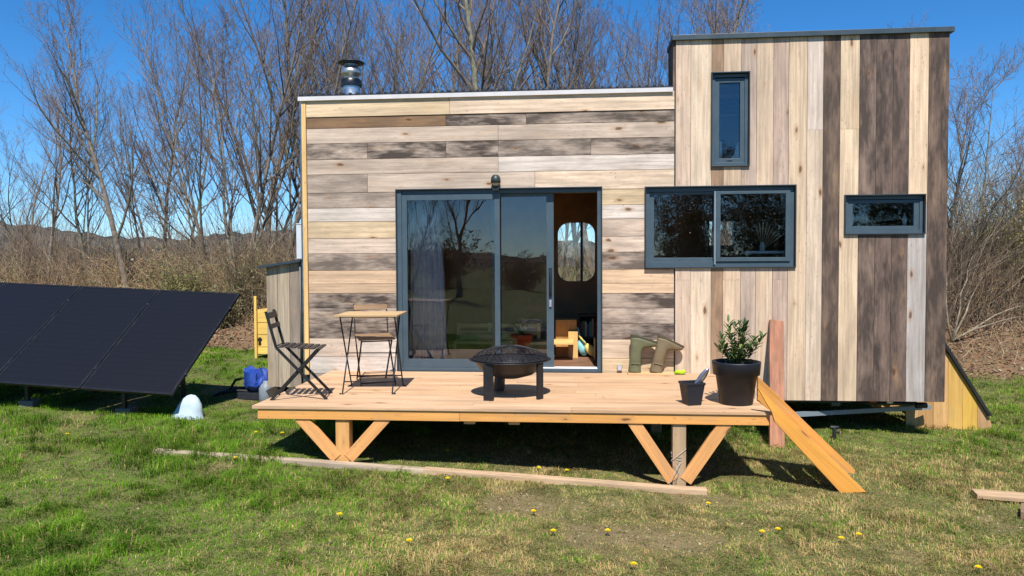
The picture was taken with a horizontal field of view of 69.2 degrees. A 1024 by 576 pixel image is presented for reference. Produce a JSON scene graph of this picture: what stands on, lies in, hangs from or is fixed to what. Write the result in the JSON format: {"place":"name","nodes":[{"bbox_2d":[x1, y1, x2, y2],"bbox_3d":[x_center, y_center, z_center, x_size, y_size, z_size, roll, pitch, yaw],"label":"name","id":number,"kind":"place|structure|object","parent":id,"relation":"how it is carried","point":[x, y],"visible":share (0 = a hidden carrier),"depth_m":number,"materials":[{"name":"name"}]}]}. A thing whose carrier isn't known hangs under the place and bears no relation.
{"place":"outdoors","nodes":[
{"label":"outdoors","id":0,"kind":"place"},
{"bbox_2d":[259,380,271,401],"bbox_3d":[-3.107,1.319,9.387,0.180,0.290,0.178,0,2,5],"label":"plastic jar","id":1,"kind":"object","parent":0,"point":[263,394],"visible":0.43,"depth_m":9.31,"materials":[{"name":"white plastic"}]},
{"bbox_2d":[0,220,594,270],"bbox_3d":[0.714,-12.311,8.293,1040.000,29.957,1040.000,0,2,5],"label":"hills","id":2,"kind":"structure","parent":0,"point":[592,244],"depth_m":306.03,"materials":[{"name":"brown plant"}]},
{"bbox_2d":[0,267,1023,575],"bbox_3d":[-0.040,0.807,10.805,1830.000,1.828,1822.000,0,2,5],"label":"ground","id":3,"kind":"structure","parent":0,"point":[542,511],"depth_m":5.96,"materials":[{"name":"green plant"}]},
{"bbox_2d":[0,101,52,230],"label":"bare tree","id":4,"kind":"object","parent":3,"relation":"on","point":[6,178],"visible":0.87,"depth_m":19.91,"materials":[{"name":"brown plant"}]},
{"bbox_2d":[0,101,83,274],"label":"bare tree","id":5,"kind":"object","parent":3,"relation":"on","point":[29,204],"visible":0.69,"depth_m":20.57,"materials":[{"name":"brown plant"}]},
{"bbox_2d":[2,50,106,278],"bbox_3d":[-11.050,-3.062,18.148,2.426,6.017,2.162,1,2,36],"label":"bare tree","id":6,"kind":"object","parent":3,"relation":"on","point":[58,191],"visible":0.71,"depth_m":18.04,"materials":[{"name":"brown plant"}]},
{"bbox_2d":[0,29,143,272],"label":"bare tree","id":7,"kind":"object","parent":3,"relation":"on","point":[87,201],"visible":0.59,"depth_m":18.57,"materials":[{"name":"brown plant"}]},
{"bbox_2d":[0,0,157,287],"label":"bare tree","id":8,"kind":"object","parent":3,"relation":"on","point":[104,197],"visible":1,"depth_m":16.93,"materials":[{"name":"brown plant"}]},
{"bbox_2d":[14,378,185,414],"bbox_3d":[-6.064,0.734,9.239,3.637,1.507,1.344,0,2,9],"label":"panel stand","id":9,"kind":"object","parent":3,"relation":"on","point":[27,401],"visible":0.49,"depth_m":8.65,"materials":[{"name":"metal"}]},
{"bbox_2d":[0,283,81,371],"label":"solar panel","id":10,"kind":"object","parent":9,"relation":"attached to","point":[28,312],"visible":1,"depth_m":9.50,"materials":[{"name":"paint"}]},
{"bbox_2d":[0,286,158,389],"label":"solar panel","id":11,"kind":"object","parent":9,"relation":"attached to","point":[76,338],"visible":1,"depth_m":9.00,"materials":[{"name":"paint"}]},
{"bbox_2d":[80,290,239,395],"bbox_3d":[-4.151,0.607,8.908,1.132,1.124,1.460,0,2,11],"label":"solar panel","id":12,"kind":"object","parent":9,"relation":"attached to","point":[158,348],"visible":1,"depth_m":8.82,"materials":[{"name":"paint"}]},
{"bbox_2d":[83,64,191,269],"bbox_3d":[-11.695,-3.580,22.570,3.051,6.962,5.054,-3,3,-54],"label":"bare tree","id":13,"kind":"object","parent":3,"relation":"on","point":[132,202],"visible":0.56,"depth_m":22.03,"materials":[{"name":"brown plant"}]},
{"bbox_2d":[103,7,234,263],"bbox_3d":[-9.382,-3.862,20.012,2.770,7.709,3.108,1,3,43],"label":"bare tree","id":14,"kind":"object","parent":3,"relation":"on","point":[152,182],"visible":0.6,"depth_m":19.91,"materials":[{"name":"brown plant"}]},
{"bbox_2d":[136,252,218,291],"bbox_3d":[-7.279,-0.150,16.442,1.857,1.291,1.816,1,2,25],"label":"shrub","id":15,"kind":"object","parent":3,"relation":"on","point":[178,288],"visible":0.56,"depth_m":16.29,"materials":[{"name":"brown plant"}]},
{"bbox_2d":[101,16,268,252],"bbox_3d":[-8.776,-3.647,20.029,3.476,7.458,3.476,0,2,6],"label":"bare tree","id":16,"kind":"object","parent":3,"relation":"on","point":[151,208],"visible":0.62,"depth_m":19.68,"materials":[{"name":"brown plant"}]},
{"bbox_2d":[102,0,268,273],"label":"bare tree","id":17,"kind":"object","parent":3,"relation":"on","point":[183,192],"visible":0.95,"depth_m":17.58,"materials":[{"name":"brown plant"}]},
{"bbox_2d":[171,394,203,419],"bbox_3d":[-3.667,1.350,8.381,0.394,0.292,0.239,0,2,5],"label":"plastic tub","id":18,"kind":"object","parent":3,"relation":"on","point":[190,405],"visible":0.9,"depth_m":8.33,"materials":[{"name":"white plastic"}]},
{"bbox_2d":[186,278,264,328],"bbox_3d":[-6.064,0.354,15.748,1.476,1.112,1.526,-2,3,-43],"label":"shrub","id":19,"kind":"object","parent":3,"relation":"on","point":[230,317],"visible":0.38,"depth_m":15.65,"materials":[{"name":"brown plant"}]},
{"bbox_2d":[213,377,258,399],"bbox_3d":[-3.493,1.298,9.712,0.767,0.276,0.300,0,2,5],"label":"hand cart","id":20,"kind":"object","parent":3,"relation":"on","point":[244,393],"visible":0.49,"depth_m":9.59,"materials":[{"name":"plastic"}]},
{"bbox_2d":[244,365,267,390],"bbox_3d":[-3.308,1.173,9.660,0.308,0.331,0.334,1,2,40],"label":"tarpaulin","id":21,"kind":"object","parent":20,"relation":"on","point":[254,378],"visible":0.81,"depth_m":9.56,"materials":[{"name":"plastic"}]},
{"bbox_2d":[203,231,287,313],"bbox_3d":[-5.691,-0.338,16.243,2.007,1.781,2.225,0,2,5],"label":"shrub","id":22,"kind":"object","parent":3,"relation":"on","point":[239,281],"visible":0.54,"depth_m":16.04,"materials":[{"name":"brown plant"}]},
{"bbox_2d":[138,0,355,278],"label":"bare tree","id":23,"kind":"object","parent":3,"relation":"on","point":[261,185],"visible":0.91,"depth_m":17.26,"materials":[{"name":"brown plant"}]},
{"bbox_2d":[254,296,267,357],"bbox_3d":[-4.368,0.725,13.473,0.495,1.170,0.450,0,2,5],"label":"timber box stack","id":24,"kind":"object","parent":3,"relation":"on","point":[260,334],"visible":0.45,"depth_m":13.30,"materials":[{"name":"yellow wood"}]},
{"bbox_2d":[156,0,382,258],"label":"bare tree","id":25,"kind":"object","parent":3,"relation":"on","point":[252,201],"visible":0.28,"depth_m":20.88,"materials":[{"name":"brown plant"}]},
{"bbox_2d":[221,0,339,183],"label":"bare tree","id":26,"kind":"object","parent":3,"relation":"on","point":[287,42],"visible":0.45,"depth_m":18.98,"materials":[{"name":"brown plant"}]},
{"bbox_2d":[205,0,356,261],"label":"bare tree","id":27,"kind":"object","parent":3,"relation":"on","point":[279,174],"visible":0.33,"depth_m":19.10,"materials":[{"name":"brown plant"}]},
{"bbox_2d":[154,448,424,473],"bbox_3d":[-1.828,1.571,6.660,2.932,0.171,0.090,0,2,7],"label":"timber batten","id":28,"kind":"object","parent":3,"relation":"on","point":[333,464],"visible":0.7,"depth_m":6.61,"materials":[{"name":"brown wood"}]},
{"bbox_2d":[203,0,390,262],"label":"bare tree","id":29,"kind":"object","parent":3,"relation":"on","point":[298,209],"visible":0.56,"depth_m":17.32,"materials":[{"name":"brown plant"}]},
{"bbox_2d":[212,0,429,207],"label":"bare tree","id":30,"kind":"object","parent":3,"relation":"on","point":[291,173],"visible":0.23,"depth_m":19.62,"materials":[{"name":"brown plant"}]},
{"bbox_2d":[280,0,422,97],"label":"bare tree","id":31,"kind":"object","parent":3,"relation":"on","point":[369,70],"visible":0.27,"depth_m":18.04,"materials":[{"name":"brown plant"}]},
{"bbox_2d":[272,0,462,94],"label":"bare tree","id":32,"kind":"object","parent":3,"relation":"on","point":[391,60],"visible":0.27,"depth_m":17.85,"materials":[{"name":"brown plant"}]},
{"bbox_2d":[313,0,512,93],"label":"bare tree","id":33,"kind":"object","parent":3,"relation":"on","point":[336,60],"visible":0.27,"depth_m":18.31,"materials":[{"name":"brown plant"}]},
{"bbox_2d":[349,0,476,92],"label":"bare tree","id":34,"kind":"object","parent":3,"relation":"on","point":[433,46],"visible":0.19,"depth_m":20.82,"materials":[{"name":"brown plant"}]},
{"bbox_2d":[375,0,506,92],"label":"bare tree","id":35,"kind":"object","parent":3,"relation":"on","point":[454,73],"visible":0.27,"depth_m":20.95,"materials":[{"name":"brown plant"}]},
{"bbox_2d":[351,0,596,91],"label":"bare tree","id":36,"kind":"object","parent":3,"relation":"on","point":[455,45],"visible":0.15,"depth_m":19.64,"materials":[{"name":"brown plant"}]},
{"bbox_2d":[449,0,572,90],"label":"bare tree","id":37,"kind":"object","parent":3,"relation":"on","point":[544,39],"visible":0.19,"depth_m":18.57,"materials":[{"name":"brown plant"}]},
{"bbox_2d":[252,371,771,485],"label":"deck","id":38,"kind":"structure","parent":3,"relation":"on","point":[635,403],"depth_m":6.72,"materials":[{"name":"brown wood"}]},
{"bbox_2d":[264,309,332,399],"bbox_3d":[-2.048,0.636,7.158,0.572,0.852,0.360,0,2,-6],"label":"folding chair","id":39,"kind":"object","parent":38,"relation":"on","point":[288,345],"visible":1,"depth_m":7.02,"materials":[{"name":"black metal"}]},
{"bbox_2d":[334,311,406,393],"bbox_3d":[-1.417,0.645,7.527,0.620,0.783,0.598,0,2,1],"label":"folding table","id":40,"kind":"object","parent":38,"relation":"on","point":[371,314],"visible":1,"depth_m":7.45,"materials":[{"name":"brown wood"}]},
{"bbox_2d":[353,303,395,386],"bbox_3d":[-1.496,0.603,8.060,0.380,0.852,0.572,-1,2,-19],"label":"folding chair","id":41,"kind":"object","parent":38,"relation":"on","point":[379,337],"visible":0.93,"depth_m":8.09,"materials":[{"name":"black metal"}]},
{"bbox_2d":[469,342,550,400],"bbox_3d":[-0.018,0.781,7.226,0.800,0.520,0.800,0,2,5],"label":"fire pit","id":42,"kind":"object","parent":38,"relation":"on","point":[496,368],"visible":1,"depth_m":6.98,"materials":[{"name":"black metal"}]},
{"bbox_2d":[627,371,674,374],"bbox_3d":[1.592,0.979,8.526,0.525,0.021,0.140,0,2,5],"label":"boot board","id":43,"kind":"object","parent":38,"relation":"on","point":[652,373],"visible":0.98,"depth_m":8.46,"materials":[{"name":"brown wood"}]},
{"bbox_2d":[628,334,657,372],"bbox_3d":[1.508,0.753,8.524,0.346,0.439,0.136,0,2,5],"label":"rubber boot","id":44,"kind":"object","parent":43,"relation":"on","point":[639,343],"visible":1,"depth_m":8.48,"materials":[{"name":"green rubber"}]},
{"bbox_2d":[650,334,683,372],"bbox_3d":[1.774,0.757,8.500,0.394,0.452,0.136,0,2,5],"label":"rubber boot","id":45,"kind":"object","parent":43,"relation":"on","point":[665,345],"visible":1,"depth_m":8.46,"materials":[{"name":"beige rubber"}]},
{"bbox_2d":[669,449,685,484],"bbox_3d":[1.445,1.548,6.451,0.137,0.314,0.234,0,2,17],"label":"string","id":46,"kind":"object","parent":38,"relation":"attached to","point":[675,465],"visible":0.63,"depth_m":6.43,"materials":[{"name":"fabric"}]},
{"bbox_2d":[678,380,705,405],"bbox_3d":[1.622,0.948,6.694,0.182,0.205,0.182,-1,2,-13],"label":"seedling pot","id":47,"kind":"object","parent":38,"relation":"on","point":[692,392],"visible":0.91,"depth_m":6.63,"materials":[{"name":"plastic"}]},
{"bbox_2d":[694,367,708,382],"bbox_3d":[1.688,0.836,6.681,0.170,0.248,0.024,0,2,8],"label":"trowel","id":48,"kind":"object","parent":47,"relation":"in","point":[702,376],"visible":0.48,"depth_m":6.67,"materials":[{"name":"metal"}]},
{"bbox_2d":[712,358,760,405],"bbox_3d":[2.031,0.854,6.725,0.428,0.386,0.428,0,2,5],"label":"plant pot","id":49,"kind":"object","parent":38,"relation":"on","point":[736,384],"visible":0.98,"depth_m":6.58,"materials":[{"name":"plastic"}]},
{"bbox_2d":[714,314,767,363],"bbox_3d":[2.049,0.473,6.711,0.470,0.474,0.542,0,2,5],"label":"laurel shrub","id":50,"kind":"object","parent":49,"relation":"in","point":[734,354],"visible":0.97,"depth_m":6.67,"materials":[{"name":"green plant"}]},
{"bbox_2d":[0,102,1023,367],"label":"undergrowth","id":51,"kind":"object","parent":3,"relation":"on","point":[986,294],"visible":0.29,"depth_m":16.70,"materials":[{"name":"brown plant"}]},
{"bbox_2d":[398,0,626,90],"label":"bare tree","id":52,"kind":"object","parent":3,"relation":"on","point":[475,68],"visible":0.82,"depth_m":15.83,"materials":[{"name":"brown plant"}]},
{"bbox_2d":[3,274,1023,380],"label":"leaf litter","id":53,"kind":"object","parent":3,"relation":"on","point":[963,366],"visible":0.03,"depth_m":14.18,"materials":[{"name":"brown plant"}]},
{"bbox_2d":[12,434,1023,575],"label":"soil crumbs","id":54,"kind":"object","parent":3,"relation":"on","point":[605,525],"visible":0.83,"depth_m":5.35,"materials":[{"name":"soil"}]},
{"bbox_2d":[447,0,605,90],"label":"bare tree","id":55,"kind":"object","parent":3,"relation":"on","point":[548,67],"visible":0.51,"depth_m":17.06,"materials":[{"name":"brown plant"}]},
{"bbox_2d":[470,0,619,278],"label":"bare tree","id":56,"kind":"object","parent":3,"relation":"on","point":[585,235],"visible":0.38,"depth_m":17.56,"materials":[{"name":"brown plant"}]},
{"bbox_2d":[447,0,662,279],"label":"bare tree","id":57,"kind":"object","parent":3,"relation":"on","point":[566,228],"visible":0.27,"depth_m":18.42,"materials":[{"name":"brown plant"}]},
{"bbox_2d":[423,466,706,494],"bbox_3d":[0.435,1.663,6.394,2.426,0.164,0.100,0,2,7],"label":"timber batten","id":58,"kind":"object","parent":3,"relation":"on","point":[673,489],"visible":0.88,"depth_m":6.36,"materials":[{"name":"brown wood"}]},
{"bbox_2d":[530,0,656,278],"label":"bare tree","id":59,"kind":"object","parent":3,"relation":"on","point":[600,65],"visible":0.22,"depth_m":20.33,"materials":[{"name":"brown plant"}]},
{"bbox_2d":[539,1,665,88],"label":"bare tree","id":60,"kind":"object","parent":3,"relation":"on","point":[591,67],"visible":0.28,"depth_m":17.72,"materials":[{"name":"brown plant"}]},
{"bbox_2d":[257,26,954,425],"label":"tiny house","id":61,"kind":"structure","parent":3,"relation":"on","point":[841,136],"depth_m":8.59,"materials":[{"name":"brown wood"}]},
{"bbox_2d":[409,201,446,358],"bbox_3d":[-1.033,-0.072,9.075,0.482,1.980,0.062,0,2,5],"label":"curtain","id":62,"kind":"object","parent":61,"relation":"hanging from","point":[428,331],"visible":0.91,"depth_m":9.07,"materials":[{"name":"fabric"}]},
{"bbox_2d":[491,175,500,190],"bbox_3d":[-0.190,-1.228,8.659,0.116,0.190,0.121,0,2,5],"label":"wall lamp","id":63,"kind":"object","parent":61,"relation":"attached to","point":[495,180],"visible":1,"depth_m":8.62,"materials":[{"name":"black metal"}]},
{"bbox_2d":[395,186,601,372],"bbox_3d":[-0.158,-0.092,8.784,2.433,2.164,0.165,0,2,5],"label":"sliding door","id":64,"kind":"structure","parent":61,"relation":"in","point":[402,196],"depth_m":8.76,"materials":[{"name":"paint"}]},
{"bbox_2d":[452,323,573,358],"bbox_3d":[0.023,0.702,9.714,1.560,0.460,0.405,0,2,5],"label":"pine bench","id":65,"kind":"object","parent":61,"relation":"on","point":[538,341],"visible":0.72,"depth_m":9.80,"materials":[{"name":"orange wood"}]},
{"bbox_2d":[458,332,507,340],"bbox_3d":[-0.372,0.637,9.729,0.630,0.088,0.330,0,2,5],"label":"cushion","id":66,"kind":"object","parent":65,"relation":"on","point":[475,336],"visible":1,"depth_m":9.58,"materials":[{"name":"fabric"}]},
{"bbox_2d":[556,318,577,357],"bbox_3d":[0.739,0.669,9.998,0.295,0.500,0.360,0,2,5],"label":"wooden chair","id":67,"kind":"object","parent":61,"relation":"on","point":[566,328],"visible":0.99,"depth_m":9.88,"materials":[{"name":"wood"}]},
{"bbox_2d":[580,222,582,280],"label":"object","id":68,"kind":"structure","parent":61,"relation":"in","point":[581,223],"depth_m":11.00,"materials":[{"name":"paint"}]},
{"bbox_2d":[577,327,586,355],"bbox_3d":[0.938,0.713,9.891,0.144,0.382,0.022,0,2,5],"label":"woven fan","id":69,"kind":"object","parent":61,"relation":"on","point":[581,348],"visible":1,"depth_m":9.89},
{"bbox_2d":[578,334,595,355],"bbox_3d":[0.993,0.760,9.858,0.244,0.297,0.022,0,2,5],"label":"woven fan","id":70,"kind":"object","parent":61,"relation":"on","point":[589,348],"visible":0.96,"depth_m":9.85},
{"bbox_2d":[578,313,596,356],"bbox_3d":[1.162,0.635,10.075,0.525,0.560,0.270,0,2,5],"label":"bookshelf","id":71,"kind":"object","parent":61,"relation":"on","point":[587,317],"visible":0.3,"depth_m":10.18,"materials":[{"name":"black wood"}]},
{"bbox_2d":[582,320,584,336],"bbox_3d":[0.969,0.547,10.054,0.034,0.214,0.140,0,2,5],"label":"book","id":72,"kind":"object","parent":71,"relation":"in","point":[583,328],"visible":1,"depth_m":9.98,"materials":[{"name":"paint"}]},
{"bbox_2d":[719,141,721,158],"bbox_3d":[2.405,-1.585,8.606,0.050,0.240,0.012,0,2,5],"label":"curtain","id":73,"kind":"object","parent":61,"relation":"hanging from","point":[720,149],"visible":0.47,"depth_m":8.60,"materials":[{"name":"fabric"}]},
{"bbox_2d":[644,184,796,267],"bbox_3d":[2.378,-0.700,8.529,1.695,0.941,0.124,0,2,5],"label":"window","id":74,"kind":"structure","parent":61,"relation":"in","point":[790,190],"depth_m":8.50,"materials":[{"name":"paint"}]},
{"bbox_2d":[708,220,734,246],"bbox_3d":[3.049,-0.798,10.834,0.381,0.391,0.090,0,2,5],"label":"window","id":75,"kind":"structure","parent":61,"relation":"in","point":[733,221],"depth_m":10.79,"materials":[{"name":"paint"}]},
{"bbox_2d":[711,71,749,166],"bbox_3d":[2.485,-1.918,8.479,0.433,1.071,0.124,0,2,5],"label":"window","id":76,"kind":"structure","parent":61,"relation":"in","point":[743,79],"depth_m":8.46,"materials":[{"name":"paint"}]},
{"bbox_2d":[732,141,738,157],"bbox_3d":[2.574,-1.585,8.591,0.110,0.240,0.012,0,2,5],"label":"curtain","id":77,"kind":"object","parent":61,"relation":"hanging from","point":[736,154],"visible":0.59,"depth_m":8.58,"materials":[{"name":"fabric"}]},
{"bbox_2d":[780,194,790,266],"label":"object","id":78,"kind":"object","parent":61,"relation":"on","point":[782,221],"visible":0.02,"depth_m":10.56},
{"bbox_2d":[742,251,784,256],"bbox_3d":[2.973,-0.345,8.761,0.470,0.184,0.200,0,2,5],"label":"dish shelf","id":79,"kind":"object","parent":78,"relation":"on","point":[781,253],"visible":0.52,"depth_m":8.67,"materials":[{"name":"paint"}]},
{"bbox_2d":[755,223,781,250],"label":"dried grasses","id":80,"kind":"object","parent":79,"relation":"on","point":[762,246],"visible":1,"depth_m":8.70,"materials":[{"name":"plant"}]},
{"bbox_2d":[844,194,925,234],"bbox_3d":[4.181,-0.826,8.364,0.876,0.450,0.124,0,2,5],"label":"window","id":81,"kind":"structure","parent":61,"relation":"in","point":[918,226],"depth_m":8.34,"materials":[{"name":"paint"}]},
{"bbox_2d":[525,0,690,88],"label":"bare tree","id":82,"kind":"object","parent":3,"relation":"on","point":[619,61],"visible":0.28,"depth_m":19.55,"materials":[{"name":"brown plant"}]},
{"bbox_2d":[596,0,736,86],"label":"bare tree","id":83,"kind":"object","parent":3,"relation":"on","point":[653,65],"visible":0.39,"depth_m":17.09,"materials":[{"name":"brown plant"}]},
{"bbox_2d":[641,0,760,243],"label":"bare tree","id":84,"kind":"object","parent":3,"relation":"on","point":[714,33],"visible":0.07,"depth_m":20.97,"materials":[{"name":"brown plant"}]},
{"bbox_2d":[639,0,775,244],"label":"bare tree","id":85,"kind":"object","parent":3,"relation":"on","point":[730,222],"visible":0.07,"depth_m":17.49,"materials":[{"name":"brown plant"}]},
{"bbox_2d":[641,0,774,85],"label":"bare tree","id":86,"kind":"object","parent":3,"relation":"on","point":[741,4],"visible":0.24,"depth_m":17.12,"materials":[{"name":"brown plant"}]},
{"bbox_2d":[688,0,778,33],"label":"bare tree","id":87,"kind":"object","parent":3,"relation":"on","point":[735,1],"visible":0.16,"depth_m":19.14,"materials":[{"name":"brown plant"}]},
{"bbox_2d":[769,319,784,447],"bbox_3d":[2.901,1.057,8.139,0.159,1.380,0.763,0,2,18],"label":"plank","id":88,"kind":"object","parent":3,"relation":"on","point":[776,368],"visible":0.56,"depth_m":8.19,"materials":[{"name":"brown wood"}]},
{"bbox_2d":[757,376,854,473],"bbox_3d":[2.688,1.282,6.583,0.878,0.919,0.585,0,2,5],"label":"ramp stringer","id":89,"kind":"object","parent":3,"relation":"on","point":[803,426],"visible":0.49,"depth_m":6.83,"materials":[{"name":"brown wood"}]},
{"bbox_2d":[756,386,865,492],"bbox_3d":[2.525,1.284,6.276,0.897,0.897,0.045,0,2,5],"label":"ramp stringer","id":90,"kind":"object","parent":3,"relation":"on","point":[837,476],"visible":1,"depth_m":6.25,"materials":[{"name":"brown wood"}]},
{"bbox_2d":[830,426,839,439],"bbox_3d":[3.545,1.614,8.151,0.100,0.205,0.044,0,2,5],"label":"standpipe","id":91,"kind":"object","parent":3,"relation":"on","point":[834,430],"visible":0.85,"depth_m":8.13,"materials":[{"name":"plastic"}]},
{"bbox_2d":[873,342,991,429],"bbox_3d":[5.345,1.238,9.507,0.994,1.250,1.100,0,2,5],"label":"drawbar cover","id":92,"kind":"object","parent":3,"relation":"on","point":[962,406],"visible":0.28,"depth_m":8.99,"materials":[{"name":"yellow wood"}]},
{"bbox_2d":[946,257,1023,341],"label":"bare shrub","id":93,"kind":"object","parent":3,"relation":"on","point":[952,338],"visible":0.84,"depth_m":14.13,"materials":[{"name":"brown plant"}]},
{"bbox_2d":[947,126,1022,238],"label":"bare tree","id":94,"kind":"object","parent":3,"relation":"on","point":[979,180],"visible":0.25,"depth_m":17.97,"materials":[{"name":"brown plant"}]},
{"bbox_2d":[947,120,1022,247],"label":"bare tree","id":95,"kind":"object","parent":3,"relation":"on","point":[978,180],"visible":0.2,"depth_m":18.52,"materials":[{"name":"brown plant"}]},
{"bbox_2d":[947,43,1023,238],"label":"bare tree","id":96,"kind":"object","parent":3,"relation":"on","point":[961,151],"visible":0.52,"depth_m":15.73,"materials":[{"name":"brown plant"}]},
{"bbox_2d":[947,164,1023,304],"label":"shrub","id":97,"kind":"object","parent":3,"relation":"on","point":[1013,244],"visible":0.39,"depth_m":15.07,"materials":[{"name":"brown plant"}]},
{"bbox_2d":[947,186,1023,299],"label":"shrub","id":98,"kind":"object","parent":3,"relation":"on","point":[985,229],"visible":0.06,"depth_m":15.68,"materials":[{"name":"brown plant"}]},
{"bbox_2d":[948,38,1023,309],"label":"bare tree","id":99,"kind":"object","parent":3,"relation":"on","point":[982,101],"visible":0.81,"depth_m":14.68,"materials":[{"name":"brown plant"}]},
{"bbox_2d":[971,489,1023,501],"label":"board offcut","id":100,"kind":"object","parent":3,"relation":"on","point":[999,495],"visible":1,"depth_m":6.00,"materials":[{"name":"brown wood"}]},
{"bbox_2d":[983,135,1023,231],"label":"bare tree","id":101,"kind":"object","parent":3,"relation":"on","point":[1013,178],"visible":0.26,"depth_m":16.51,"materials":[{"name":"brown plant"}]},
{"bbox_2d":[1020,503,1023,519],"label":"wood block","id":102,"kind":"object","parent":3,"relation":"on","point":[1022,512],"depth_m":5.61,"materials":[{"name":"brown wood"}]},
{"bbox_2d":[0,0,1023,244],"label":"sky","id":103,"kind":"structure","parent":0,"point":[988,24],"materials":[{"name":"blue"}]},
{"bbox_2d":[501,350,541,353],"bbox_3d":[0.120,0.869,9.216,0.500,0.158,0.260,0,2,5],"label":"stool","id":104,"kind":"object","parent":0,"point":[517,352],"visible":0.2,"depth_m":9.13,"materials":[{"name":"brown wood"}]},
{"bbox_2d":[510,333,532,351],"bbox_3d":[0.118,0.681,9.200,0.276,0.215,0.276,0,2,5],"label":"flower pot","id":105,"kind":"object","parent":104,"relation":"on","point":[524,339],"visible":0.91,"depth_m":9.10,"materials":[{"name":"ceramic"}]},
{"bbox_2d":[511,317,528,334],"bbox_3d":[0.124,0.486,9.191,0.232,0.245,0.193,1,2,37],"label":"orchid","id":106,"kind":"object","parent":105,"relation":"in","point":[521,331],"visible":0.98,"depth_m":9.18,"materials":[{"name":"green plant"}]},
{"bbox_3d":[4.199,-0.696,8.500,0.860,0.024,0.140,0,2,5],"label":"window shelf","id":107,"kind":"object","parent":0,"visible":0},
{"bbox_2d":[902,213,906,225],"bbox_3d":[4.465,-0.779,8.443,0.048,0.140,0.047,0,2,5],"label":"bottle","id":108,"kind":"object","parent":107,"relation":"on","point":[904,220],"visible":1,"depth_m":8.43,"materials":[{"name":"glass"}]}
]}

